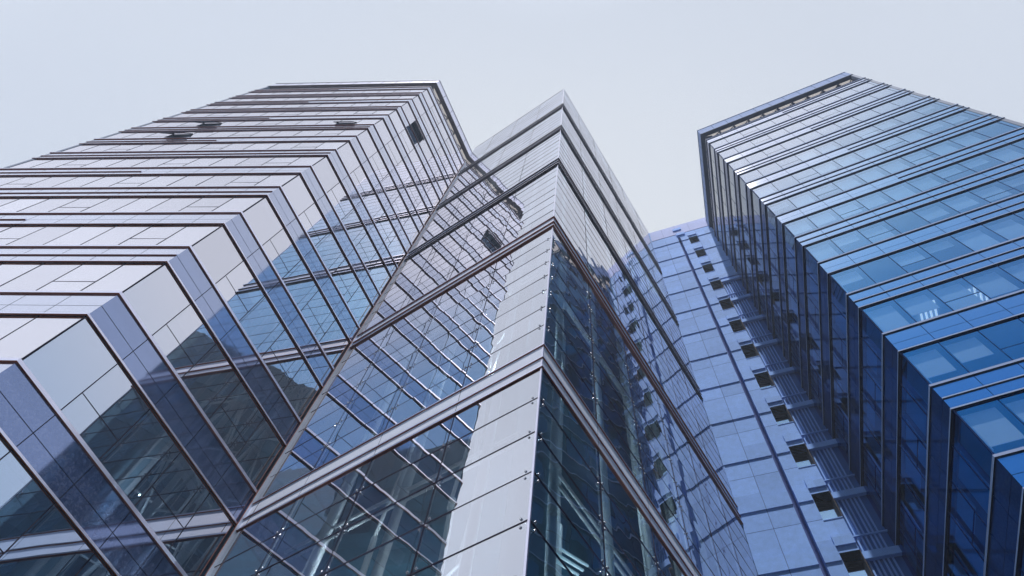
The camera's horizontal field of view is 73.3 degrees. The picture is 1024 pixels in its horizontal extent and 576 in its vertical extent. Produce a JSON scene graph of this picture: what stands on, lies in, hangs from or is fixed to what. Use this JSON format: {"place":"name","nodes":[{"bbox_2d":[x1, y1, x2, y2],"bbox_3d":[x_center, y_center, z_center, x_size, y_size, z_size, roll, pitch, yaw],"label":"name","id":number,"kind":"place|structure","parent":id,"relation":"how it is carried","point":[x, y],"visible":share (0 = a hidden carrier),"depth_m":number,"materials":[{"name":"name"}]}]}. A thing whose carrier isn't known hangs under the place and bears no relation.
{"place":"outdoors","nodes":[
{"label":"outdoors","id":0,"kind":"place"},
{"bbox_2d":[0,80,471,575],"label":"office tower","id":1,"kind":"structure","parent":0,"point":[189,299],"depth_m":24.56,"materials":[{"name":"glass"}]},
{"bbox_2d":[0,315,36,338],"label":"window","id":2,"kind":"structure","parent":1,"relation":"in","point":[8,323],"depth_m":18.39,"materials":[{"name":"white glass"}]},
{"bbox_2d":[0,262,42,284],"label":"window","id":3,"kind":"structure","parent":1,"relation":"in","point":[8,271],"depth_m":22.12,"materials":[{"name":"white glass"}]},
{"bbox_2d":[0,225,48,244],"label":"window","id":4,"kind":"structure","parent":1,"relation":"in","point":[13,233],"depth_m":25.85,"materials":[{"name":"white glass"}]},
{"bbox_2d":[0,197,51,211],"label":"window","id":5,"kind":"structure","parent":1,"relation":"in","point":[14,206],"depth_m":29.55,"materials":[{"name":"white glass"}]},
{"bbox_2d":[0,451,55,557],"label":"window","id":6,"kind":"structure","parent":1,"relation":"in","point":[23,501],"depth_m":15.24,"materials":[{"name":"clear glass"}]},
{"bbox_2d":[0,262,83,290],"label":"window","id":7,"kind":"structure","parent":1,"relation":"in","point":[41,275],"depth_m":21.48,"materials":[{"name":"white glass"}]},
{"bbox_2d":[0,315,86,359],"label":"window","id":8,"kind":"structure","parent":1,"relation":"in","point":[31,335],"depth_m":17.66,"materials":[{"name":"white glass"}]},
{"bbox_2d":[6,225,82,244],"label":"window","id":9,"kind":"structure","parent":1,"relation":"in","point":[46,234],"depth_m":25.40,"materials":[{"name":"white glass"}]},
{"bbox_2d":[0,503,95,575],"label":"window","id":10,"kind":"structure","parent":1,"relation":"in","point":[53,546],"depth_m":15.54,"materials":[{"name":"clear glass"}]},
{"bbox_2d":[17,197,81,211],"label":"window","id":11,"kind":"structure","parent":1,"relation":"in","point":[52,203],"depth_m":29.34,"materials":[{"name":"white glass"}]},
{"bbox_2d":[21,317,119,409],"bbox_3d":[-11.331,1.915,17.736,0.052,2.520,1.552,-20,-70,13],"label":"window","id":12,"kind":"structure","parent":1,"relation":"in","point":[75,360],"depth_m":17.69,"materials":[{"name":"grey glass"}]},
{"bbox_2d":[35,263,124,290],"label":"window","id":13,"kind":"structure","parent":1,"relation":"in","point":[85,274],"depth_m":21.33,"materials":[{"name":"white glass"}]},
{"bbox_2d":[43,225,116,244],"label":"window","id":14,"kind":"structure","parent":1,"relation":"in","point":[84,233],"depth_m":25.28,"materials":[{"name":"white glass"}]},
{"bbox_2d":[48,197,111,211],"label":"window","id":15,"kind":"structure","parent":1,"relation":"in","point":[83,203],"depth_m":29.20,"materials":[{"name":"white glass"}]},
{"bbox_2d":[77,553,114,575],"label":"window","id":16,"kind":"structure","parent":1,"relation":"in","point":[96,566],"depth_m":16.41,"materials":[{"name":"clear glass"}]},
{"bbox_2d":[61,363,151,459],"bbox_3d":[-10.717,3.248,18.254,0.048,2.520,1.589,-20,-70,13],"label":"window","id":17,"kind":"structure","parent":1,"relation":"in","point":[109,408],"depth_m":18.21,"materials":[{"name":"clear glass"}]},
{"bbox_2d":[80,197,141,211],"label":"window","id":18,"kind":"structure","parent":1,"relation":"in","point":[111,204],"depth_m":29.06,"materials":[{"name":"white glass"}]},
{"bbox_2d":[80,225,151,244],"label":"window","id":19,"kind":"structure","parent":1,"relation":"in","point":[118,234],"depth_m":25.16,"materials":[{"name":"white glass"}]},
{"bbox_2d":[80,263,166,292],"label":"window","id":20,"kind":"structure","parent":1,"relation":"in","point":[124,276],"depth_m":21.23,"materials":[{"name":"white glass"}]},
{"bbox_2d":[99,408,181,505],"bbox_3d":[-10.096,4.597,18.779,0.048,2.520,1.589,-20,-70,13],"label":"window","id":21,"kind":"structure","parent":1,"relation":"in","point":[136,462],"depth_m":18.74,"materials":[{"name":"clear glass"}]},
{"bbox_2d":[112,197,171,211],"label":"window","id":22,"kind":"structure","parent":1,"relation":"in","point":[144,203],"depth_m":28.93,"materials":[{"name":"white glass"}]},
{"bbox_2d":[118,225,186,244],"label":"window","id":23,"kind":"structure","parent":1,"relation":"in","point":[154,234],"depth_m":25.04,"materials":[{"name":"white glass"}]},
{"bbox_2d":[122,263,191,338],"bbox_3d":[-11.014,0.344,21.401,0.052,2.520,1.552,-20,-70,13],"label":"window","id":24,"kind":"structure","parent":1,"relation":"in","point":[157,299],"depth_m":21.39,"materials":[{"name":"white glass"}]},
{"bbox_2d":[135,451,211,549],"bbox_3d":[-9.474,5.946,19.303,0.048,2.520,1.589,-20,-70,13],"label":"window","id":25,"kind":"structure","parent":1,"relation":"in","point":[171,503],"depth_m":19.27,"materials":[{"name":"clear glass"}]},
{"bbox_2d":[147,197,202,210],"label":"window","id":26,"kind":"structure","parent":1,"relation":"in","point":[174,203],"depth_m":28.86,"materials":[{"name":"white glass"}]},
{"bbox_2d":[152,304,217,378],"bbox_3d":[-10.400,1.677,21.919,0.048,2.520,1.589,-20,-70,13],"label":"window","id":27,"kind":"structure","parent":1,"relation":"in","point":[186,339],"depth_m":21.90,"materials":[{"name":"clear glass"}]},
{"bbox_2d":[156,225,223,246],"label":"window","id":28,"kind":"structure","parent":1,"relation":"in","point":[190,234],"depth_m":24.91,"materials":[{"name":"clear glass"}]},
{"bbox_2d":[169,492,235,575],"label":"window","id":29,"kind":"structure","parent":1,"relation":"in","point":[195,550],"depth_m":19.80,"materials":[{"name":"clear glass"}]},
{"bbox_2d":[179,196,234,210],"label":"window","id":30,"kind":"structure","parent":1,"relation":"in","point":[210,203],"depth_m":28.78,"materials":[{"name":"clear glass"}]},
{"bbox_2d":[182,343,241,418],"bbox_3d":[-9.778,3.026,22.443,0.048,2.520,1.589,-20,-70,13],"label":"window","id":31,"kind":"structure","parent":1,"relation":"in","point":[212,380],"depth_m":22.43,"materials":[{"name":"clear glass"}]},
{"bbox_2d":[193,225,244,283],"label":"window","id":32,"kind":"structure","parent":1,"relation":"in","point":[217,252],"depth_m":25.08,"materials":[{"name":"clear glass"}]},
{"bbox_2d":[209,381,265,457],"bbox_3d":[-9.156,4.374,22.968,0.048,2.520,1.589,-20,-70,13],"label":"window","id":33,"kind":"structure","parent":1,"relation":"in","point":[236,420],"depth_m":22.96,"materials":[{"name":"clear glass"}]},
{"bbox_2d":[212,196,266,212],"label":"window","id":34,"kind":"structure","parent":1,"relation":"in","point":[238,203],"depth_m":28.64,"materials":[{"name":"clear glass"}]},
{"bbox_2d":[216,261,265,320],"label":"window","id":35,"kind":"structure","parent":1,"relation":"in","point":[241,290],"depth_m":25.60,"materials":[{"name":"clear glass"}]},
{"bbox_2d":[236,417,284,489],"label":"window","id":36,"kind":"structure","parent":1,"relation":"in","point":[261,452],"depth_m":23.45,"materials":[{"name":"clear glass"}]},
{"bbox_2d":[239,296,285,356],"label":"window","id":37,"kind":"structure","parent":1,"relation":"in","point":[262,324],"depth_m":26.11,"materials":[{"name":"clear glass"}]},
{"bbox_2d":[244,196,283,245],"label":"window","id":38,"kind":"structure","parent":1,"relation":"in","point":[263,219],"depth_m":28.76,"materials":[{"name":"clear glass"}]},
{"bbox_2d":[263,228,301,278],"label":"window","id":39,"kind":"structure","parent":1,"relation":"in","point":[281,250],"depth_m":29.27,"materials":[{"name":"blue glass"}]},
{"bbox_2d":[262,330,304,391],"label":"window","id":40,"kind":"structure","parent":1,"relation":"in","point":[284,360],"depth_m":26.64,"materials":[{"name":"blue glass"}]},
{"bbox_2d":[282,174,314,215],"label":"window","id":41,"kind":"structure","parent":1,"relation":"in","point":[300,197],"depth_m":32.44,"materials":[{"name":"white glass"}]},
{"bbox_2d":[282,260,319,310],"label":"window","id":42,"kind":"structure","parent":1,"relation":"in","point":[299,281],"depth_m":29.80,"materials":[{"name":"blue glass"}]},
{"bbox_2d":[284,361,321,420],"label":"window","id":43,"kind":"structure","parent":1,"relation":"in","point":[304,388],"depth_m":27.14,"materials":[{"name":"blue glass"}]},
{"bbox_2d":[299,202,330,245],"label":"window","id":44,"kind":"structure","parent":1,"relation":"in","point":[312,219],"depth_m":32.95,"materials":[{"name":"white glass"}]},
{"bbox_2d":[301,290,335,341],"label":"window","id":45,"kind":"structure","parent":1,"relation":"in","point":[318,314],"depth_m":30.33,"materials":[{"name":"blue glass"}]},
{"bbox_2d":[313,156,340,192],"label":"window","id":46,"kind":"structure","parent":1,"relation":"in","point":[324,170],"depth_m":36.12,"materials":[{"name":"white glass"}]},
{"bbox_2d":[315,231,345,274],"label":"window","id":47,"kind":"structure","parent":1,"relation":"in","point":[328,248],"depth_m":33.48,"materials":[{"name":"blue glass"}]},
{"bbox_2d":[319,319,349,367],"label":"window","id":48,"kind":"structure","parent":1,"relation":"in","point":[335,343],"depth_m":30.82,"materials":[{"name":"blue glass"}]},
{"bbox_2d":[327,182,353,219],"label":"window","id":49,"kind":"structure","parent":1,"relation":"in","point":[338,196],"depth_m":36.65,"materials":[{"name":"white glass"}]},
{"bbox_2d":[332,259,360,302],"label":"window","id":50,"kind":"structure","parent":1,"relation":"in","point":[347,282],"depth_m":34.01,"materials":[{"name":"blue glass"}]},
{"bbox_2d":[337,142,360,173],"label":"window","id":51,"kind":"structure","parent":1,"relation":"in","point":[346,152],"depth_m":39.80,"materials":[{"name":"grey glass"}]},
{"bbox_2d":[342,208,366,245],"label":"window","id":52,"kind":"structure","parent":1,"relation":"in","point":[352,222],"depth_m":37.15,"materials":[{"name":"grey glass"}]},
{"bbox_2d":[347,285,372,326],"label":"window","id":53,"kind":"structure","parent":1,"relation":"in","point":[359,304],"depth_m":34.50,"materials":[{"name":"blue glass"}]},
{"bbox_2d":[350,166,372,198],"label":"window","id":54,"kind":"structure","parent":1,"relation":"in","point":[359,177],"depth_m":40.32,"materials":[{"name":"grey glass"}]},
{"bbox_2d":[356,233,380,271],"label":"window","id":55,"kind":"structure","parent":1,"relation":"in","point":[366,248],"depth_m":37.68,"materials":[{"name":"grey glass"}]},
{"bbox_2d":[370,258,390,294],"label":"window","id":56,"kind":"structure","parent":1,"relation":"in","point":[379,273],"depth_m":38.18,"materials":[{"name":"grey glass"}]},
{"bbox_2d":[0,0,1023,232],"label":"sky","id":57,"kind":"structure","parent":0,"point":[642,77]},
{"label":"pavement","id":58,"kind":"structure","parent":0,"visible":0},
{"bbox_2d":[205,89,757,575],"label":"skyscraper","id":59,"kind":"structure","parent":58,"relation":"on","point":[517,363],"depth_m":22.25,"materials":[{"name":"blue glass"}]},
{"bbox_2d":[649,217,925,575],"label":"glass tower","id":60,"kind":"structure","parent":58,"relation":"on","point":[803,503],"depth_m":39.07,"materials":[{"name":"blue glass"}]},
{"bbox_2d":[811,491,843,520],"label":"window","id":61,"kind":"structure","parent":60,"relation":"in","point":[823,505],"depth_m":34.00,"materials":[{"name":"glass"}]},
{"bbox_2d":[840,550,873,575],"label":"window","id":62,"kind":"structure","parent":60,"relation":"in","point":[857,565],"depth_m":30.52,"materials":[{"name":"glass"}]},
{"bbox_2d":[697,72,1023,575],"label":"office tower","id":63,"kind":"structure","parent":58,"relation":"on","point":[869,234],"depth_m":33.44,"materials":[{"name":"glass"}]},
{"bbox_2d":[783,216,817,236],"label":"window","id":64,"kind":"structure","parent":63,"relation":"in","point":[802,225],"depth_m":39.89,"materials":[{"name":"blue glass"}]},
{"bbox_2d":[804,238,843,261],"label":"window","id":65,"kind":"structure","parent":63,"relation":"in","point":[824,249],"depth_m":36.21,"materials":[{"name":"blue glass"}]},
{"bbox_2d":[806,208,842,227],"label":"window","id":66,"kind":"structure","parent":63,"relation":"in","point":[828,216],"depth_m":39.57,"materials":[{"name":"blue glass"}]},
{"bbox_2d":[829,274,846,318],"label":"window","id":67,"kind":"structure","parent":63,"relation":"in","point":[837,295],"depth_m":32.96,"materials":[{"name":"blue glass"}]},
{"bbox_2d":[830,301,846,346],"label":"window","id":68,"kind":"structure","parent":63,"relation":"in","point":[837,321],"depth_m":33.53,"materials":[{"name":"blue glass"}]},
{"bbox_2d":[830,326,846,371],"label":"window","id":69,"kind":"structure","parent":63,"relation":"in","point":[838,348],"depth_m":34.04,"materials":[{"name":"blue glass"}]},
{"bbox_2d":[830,199,868,218],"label":"window","id":70,"kind":"structure","parent":63,"relation":"in","point":[850,208],"depth_m":39.27,"materials":[{"name":"blue glass"}]},
{"bbox_2d":[830,229,871,252],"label":"window","id":71,"kind":"structure","parent":63,"relation":"in","point":[851,240],"depth_m":35.88,"materials":[{"name":"blue glass"}]},
{"bbox_2d":[829,265,875,293],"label":"window","id":72,"kind":"structure","parent":63,"relation":"in","point":[853,278],"depth_m":32.52,"materials":[{"name":"blue glass"}]},
{"bbox_2d":[861,366,880,418],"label":"window","id":73,"kind":"structure","parent":63,"relation":"in","point":[869,389],"depth_m":30.39,"materials":[{"name":"blue glass"}]},
{"bbox_2d":[861,393,880,446],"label":"window","id":74,"kind":"structure","parent":63,"relation":"in","point":[869,417],"depth_m":30.95,"materials":[{"name":"blue glass"}]},
{"bbox_2d":[861,419,880,473],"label":"window","id":75,"kind":"structure","parent":63,"relation":"in","point":[869,443],"depth_m":31.46,"materials":[{"name":"blue glass"}]},
{"bbox_2d":[861,338,881,390],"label":"window","id":76,"kind":"structure","parent":63,"relation":"in","point":[870,362],"depth_m":29.84,"materials":[{"name":"blue glass"}]},
{"bbox_2d":[862,446,880,499],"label":"window","id":77,"kind":"structure","parent":63,"relation":"in","point":[869,468],"depth_m":31.99,"materials":[{"name":"blue glass"}]},
{"bbox_2d":[860,308,884,361],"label":"window","id":78,"kind":"structure","parent":63,"relation":"in","point":[870,334],"depth_m":29.27,"materials":[{"name":"blue glass"}]},
{"bbox_2d":[855,190,895,209],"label":"window","id":79,"kind":"structure","parent":63,"relation":"in","point":[873,200],"depth_m":38.95,"materials":[{"name":"blue glass"}]},
{"bbox_2d":[857,220,901,242],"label":"window","id":80,"kind":"structure","parent":63,"relation":"in","point":[880,230],"depth_m":35.58,"materials":[{"name":"blue glass"}]},
{"bbox_2d":[858,255,907,282],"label":"window","id":81,"kind":"structure","parent":63,"relation":"in","point":[884,268],"depth_m":32.21,"materials":[{"name":"blue glass"}]},
{"bbox_2d":[860,298,916,332],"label":"window","id":82,"kind":"structure","parent":63,"relation":"in","point":[888,315],"depth_m":28.85,"materials":[{"name":"blue glass"}]},
{"bbox_2d":[880,181,922,200],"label":"window","id":83,"kind":"structure","parent":63,"relation":"in","point":[901,190],"depth_m":38.63,"materials":[{"name":"blue glass"}]},
{"bbox_2d":[883,210,930,232],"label":"window","id":84,"kind":"structure","parent":63,"relation":"in","point":[906,221],"depth_m":35.27,"materials":[{"name":"blue glass"}]},
{"bbox_2d":[898,529,922,575],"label":"window","id":85,"kind":"structure","parent":63,"relation":"in","point":[908,556],"depth_m":28.88,"materials":[{"name":"blue glass"}]},
{"bbox_2d":[898,475,923,540],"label":"window","id":86,"kind":"structure","parent":63,"relation":"in","point":[906,499],"depth_m":27.77,"materials":[{"name":"blue glass"}]},
{"bbox_2d":[898,446,924,510],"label":"window","id":87,"kind":"structure","parent":63,"relation":"in","point":[912,478],"depth_m":27.22,"materials":[{"name":"blue glass"}]},
{"bbox_2d":[899,415,925,479],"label":"window","id":88,"kind":"structure","parent":63,"relation":"in","point":[909,443],"depth_m":26.69,"materials":[{"name":"blue glass"}]},
{"bbox_2d":[898,502,926,567],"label":"window","id":89,"kind":"structure","parent":63,"relation":"in","point":[907,529],"depth_m":28.30,"materials":[{"name":"blue glass"}]},
{"bbox_2d":[899,385,926,448],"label":"window","id":90,"kind":"structure","parent":63,"relation":"in","point":[910,412],"depth_m":26.14,"materials":[{"name":"blue glass"}]},
{"bbox_2d":[888,245,940,272],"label":"window","id":91,"kind":"structure","parent":63,"relation":"in","point":[914,258],"depth_m":31.89,"materials":[{"name":"blue glass"}]},
{"bbox_2d":[900,352,931,416],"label":"window","id":92,"kind":"structure","parent":63,"relation":"in","point":[911,381],"depth_m":25.59,"materials":[{"name":"blue glass"}]},
{"bbox_2d":[893,288,953,321],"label":"window","id":93,"kind":"structure","parent":63,"relation":"in","point":[922,304],"depth_m":28.53,"materials":[{"name":"blue glass"}]},
{"bbox_2d":[905,172,948,190],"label":"window","id":94,"kind":"structure","parent":63,"relation":"in","point":[927,181],"depth_m":38.33,"materials":[{"name":"blue glass"}]},
{"bbox_2d":[900,341,969,384],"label":"window","id":95,"kind":"structure","parent":63,"relation":"in","point":[931,363],"depth_m":25.48,"materials":[{"name":"blue glass"}]},
{"bbox_2d":[911,200,959,222],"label":"window","id":96,"kind":"structure","parent":63,"relation":"in","point":[935,211],"depth_m":34.95,"materials":[{"name":"blue glass"}]},
{"bbox_2d":[918,234,973,261],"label":"window","id":97,"kind":"structure","parent":63,"relation":"in","point":[944,248],"depth_m":31.59,"materials":[{"name":"blue glass"}]},
{"bbox_2d":[931,163,976,181],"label":"window","id":98,"kind":"structure","parent":63,"relation":"in","point":[955,171],"depth_m":38.01,"materials":[{"name":"blue glass"}]},
{"bbox_2d":[927,276,990,309],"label":"window","id":99,"kind":"structure","parent":63,"relation":"in","point":[957,293],"depth_m":28.22,"materials":[{"name":"blue glass"}]},
{"bbox_2d":[946,513,983,575],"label":"window","id":100,"kind":"structure","parent":63,"relation":"in","point":[964,552],"depth_m":23.66,"materials":[{"name":"blue glass"}]},
{"bbox_2d":[939,190,990,212],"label":"window","id":101,"kind":"structure","parent":63,"relation":"in","point":[964,201],"depth_m":34.64,"materials":[{"name":"blue glass"}]},
{"bbox_2d":[948,481,986,561],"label":"window","id":102,"kind":"structure","parent":63,"relation":"in","point":[960,511],"depth_m":22.99,"materials":[{"name":"blue glass"}]},
{"bbox_2d":[950,446,988,526],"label":"window","id":103,"kind":"structure","parent":63,"relation":"in","point":[972,489],"depth_m":22.46,"materials":[{"name":"blue glass"}]},
{"bbox_2d":[951,410,994,490],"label":"window","id":104,"kind":"structure","parent":63,"relation":"in","point":[965,443],"depth_m":21.90,"materials":[{"name":"blue glass"}]},
{"bbox_2d":[938,329,1012,362],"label":"window","id":105,"kind":"structure","parent":63,"relation":"in","point":[967,350],"depth_m":25.32,"materials":[{"name":"blue glass"}]},
{"bbox_2d":[949,224,1007,250],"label":"window","id":106,"kind":"structure","parent":63,"relation":"in","point":[977,237],"depth_m":31.28,"materials":[{"name":"blue glass"}]},
{"bbox_2d":[957,153,1005,171],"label":"window","id":107,"kind":"structure","parent":63,"relation":"in","point":[980,162],"depth_m":37.69,"materials":[{"name":"blue glass"}]},
{"bbox_2d":[953,398,1023,454],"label":"window","id":108,"kind":"structure","parent":63,"relation":"in","point":[993,427],"depth_m":21.78,"materials":[{"name":"blue glass"}]},
{"bbox_2d":[961,265,1023,298],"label":"window","id":109,"kind":"structure","parent":63,"relation":"in","point":[993,281],"depth_m":27.93,"materials":[{"name":"blue glass"}]},
{"bbox_2d":[967,180,1021,202],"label":"window","id":110,"kind":"structure","parent":63,"relation":"in","point":[994,191],"depth_m":34.32,"materials":[{"name":"blue glass"}]},
{"bbox_2d":[981,213,1023,239],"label":"window","id":111,"kind":"structure","parent":63,"relation":"in","point":[1010,226],"depth_m":31.16,"materials":[{"name":"blue glass"}]},
{"bbox_2d":[983,144,1023,161],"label":"window","id":112,"kind":"structure","parent":63,"relation":"in","point":[1006,153],"depth_m":37.46,"materials":[{"name":"blue glass"}]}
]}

